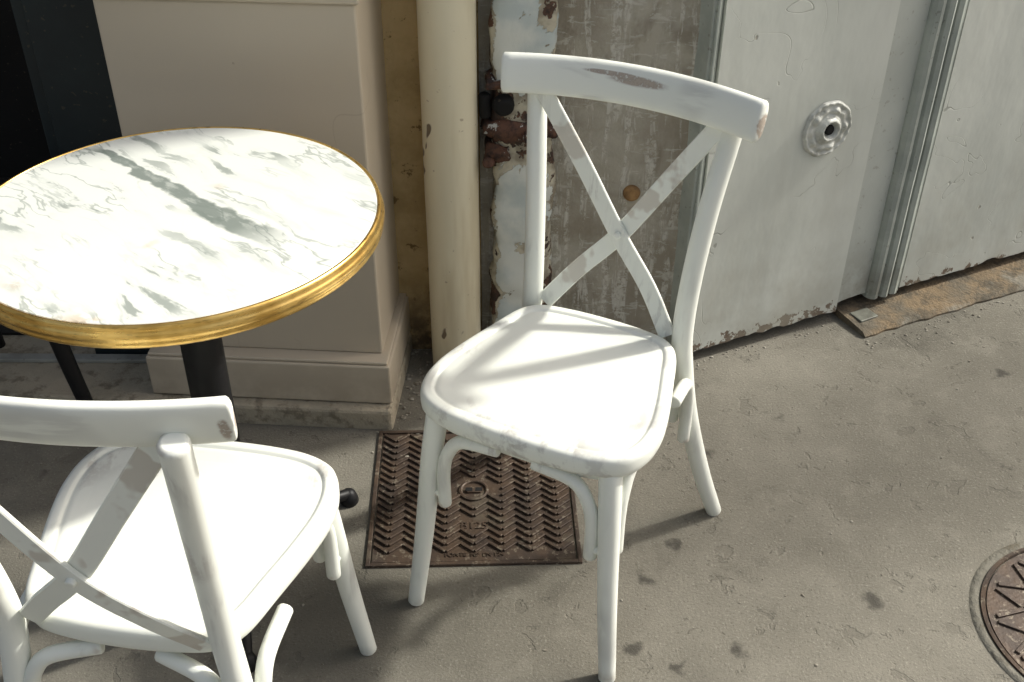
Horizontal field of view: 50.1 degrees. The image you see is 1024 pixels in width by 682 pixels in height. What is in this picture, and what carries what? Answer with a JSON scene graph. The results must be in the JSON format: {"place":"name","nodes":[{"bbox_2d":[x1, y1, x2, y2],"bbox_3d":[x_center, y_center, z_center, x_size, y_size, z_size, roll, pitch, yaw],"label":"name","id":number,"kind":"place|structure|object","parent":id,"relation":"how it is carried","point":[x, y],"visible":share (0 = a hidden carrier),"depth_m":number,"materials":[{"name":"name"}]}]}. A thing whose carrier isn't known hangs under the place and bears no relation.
{"place":"outdoors","nodes":[
{"label":"outdoors","id":0,"kind":"place"},
{"bbox_2d":[0,291,1023,681],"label":"pavement","id":1,"kind":"structure","parent":0,"point":[910,465],"depth_m":2.10,"materials":[{"name":"concrete"}]},
{"bbox_2d":[0,330,92,400],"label":"black stool","id":2,"kind":"object","parent":1,"relation":"on","point":[67,362],"visible":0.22,"depth_m":2.26,"materials":[{"name":"black metal"}]},
{"bbox_2d":[0,0,149,362],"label":"shopfront","id":3,"kind":"object","parent":1,"relation":"on","point":[56,96],"visible":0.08,"depth_m":2.19,"materials":[{"name":"black paint"}]},
{"bbox_2d":[0,396,376,681],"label":"bistro chair","id":4,"kind":"object","parent":1,"relation":"on","point":[174,530],"visible":1,"depth_m":1.38,"materials":[{"name":"white paint"}]},
{"bbox_2d":[0,126,384,672],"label":"bistro table","id":5,"kind":"object","parent":1,"relation":"on","point":[196,244],"visible":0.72,"depth_m":1.58,"materials":[{"name":"white stone"}]},
{"bbox_2d":[0,333,411,429],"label":"limestone step","id":6,"kind":"object","parent":1,"relation":"on","point":[109,381],"visible":0.29,"depth_m":2.39,"materials":[{"name":"beige stone"}]},
{"bbox_2d":[93,0,409,402],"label":"painted pilaster","id":7,"kind":"object","parent":6,"relation":"on","point":[313,69],"visible":0.45,"depth_m":2.03,"materials":[{"name":"beige paint"}]},
{"bbox_2d":[381,0,481,348],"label":"ochre wall","id":8,"kind":"structure","parent":1,"relation":"on","point":[400,38],"depth_m":2.33,"materials":[{"name":"yellow paint"}]},
{"bbox_2d":[416,0,480,365],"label":"drain pipe","id":9,"kind":"object","parent":8,"relation":"attached to","point":[447,47],"visible":0.96,"depth_m":2.22,"materials":[{"name":"beige paint"}]},
{"bbox_2d":[365,430,582,567],"bbox_3d":[-0.077,0.313,2.210,0.406,0.028,0.392,-1,35,-2],"label":"access cover","id":10,"kind":"object","parent":1,"relation":"on","point":[503,509],"visible":0.69,"depth_m":2.15,"materials":[{"name":"brown metal"}]},
{"bbox_2d":[2,295,1023,666],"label":"loose grit","id":11,"kind":"object","parent":1,"relation":"on","point":[680,457],"visible":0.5,"depth_m":2.51,"materials":[{"name":"grey gravel"}]},
{"bbox_2d":[478,0,558,323],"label":"peeling post","id":12,"kind":"object","parent":1,"relation":"on","point":[528,26],"visible":0.61,"depth_m":2.23,"materials":[{"name":"white paint"}]},
{"bbox_2d":[408,52,768,681],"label":"bistro chair","id":13,"kind":"object","parent":1,"relation":"on","point":[570,398],"visible":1,"depth_m":1.77,"materials":[{"name":"white paint"}]},
{"bbox_2d":[478,0,700,339],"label":"old plaster wall","id":14,"kind":"structure","parent":1,"relation":"on","point":[641,149],"depth_m":2.30,"materials":[{"name":"grey paint"}]},
{"bbox_2d":[623,185,639,200],"bbox_3d":[0.257,-0.320,2.353,0.044,0.044,0.026,0,35,0],"label":"wall plug","id":15,"kind":"object","parent":14,"relation":"attached to","point":[631,192],"depth_m":2.34,"materials":[{"name":"orange wood"}]},
{"bbox_2d":[666,0,723,344],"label":"door frame","id":16,"kind":"structure","parent":14,"relation":"attached to","point":[708,38],"depth_m":2.27,"materials":[{"name":"grey paint"}]},
{"bbox_2d":[832,252,1023,337],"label":"stone sill","id":17,"kind":"structure","parent":1,"relation":"on","point":[990,279],"depth_m":2.79,"materials":[{"name":"stone"}]},
{"bbox_2d":[850,308,877,322],"bbox_3d":[0.871,-0.062,2.712,0.055,0.011,0.043,-17,39,-23],"label":"sill plate","id":18,"kind":"object","parent":17,"relation":"on","point":[863,315],"visible":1,"depth_m":2.71,"materials":[{"name":"metal"}]},
{"bbox_2d":[837,0,930,302],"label":"stile","id":19,"kind":"object","parent":17,"relation":"on","point":[902,61],"visible":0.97,"depth_m":2.48,"materials":[{"name":"grey paint"}]},
{"bbox_2d":[862,0,968,299],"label":"moulding","id":20,"kind":"object","parent":17,"relation":"on","point":[940,40],"visible":0.97,"depth_m":2.50,"materials":[{"name":"grey paint"}]},
{"bbox_2d":[969,541,1023,681],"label":"manhole cover","id":21,"kind":"object","parent":1,"relation":"on","point":[1001,634],"visible":1,"depth_m":1.97,"materials":[{"name":"metal"}]},
{"bbox_3d":[1.811,-1.713,2.241,3.230,3.320,0.064,-15,38,-20],"label":"dark backing","id":22,"kind":"object","parent":1,"relation":"on","visible":0},
{"bbox_2d":[693,0,900,351],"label":"leaf","id":23,"kind":"object","parent":22,"relation":"attached to","point":[779,247],"visible":0.87,"depth_m":2.38,"materials":[{"name":"paint"}]},
{"bbox_2d":[802,100,851,156],"bbox_3d":[0.683,-0.454,2.356,0.132,0.129,0.017,-15,38,-20],"label":"rosette","id":24,"kind":"object","parent":23,"relation":"attached to","point":[817,141],"visible":1,"depth_m":2.35,"materials":[{"name":"paint"}]},
{"bbox_2d":[824,124,833,134],"bbox_3d":[0.682,-0.456,2.359,0.024,0.024,0.015,-15,38,-20],"label":"rosette hole","id":25,"kind":"object","parent":24,"relation":"attached to","point":[829,129],"visible":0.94,"depth_m":2.35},
{"bbox_2d":[899,0,1023,287],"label":"leaf","id":26,"kind":"object","parent":22,"relation":"attached to","point":[970,211],"visible":0.95,"depth_m":2.62,"materials":[{"name":"paint"}]}
]}

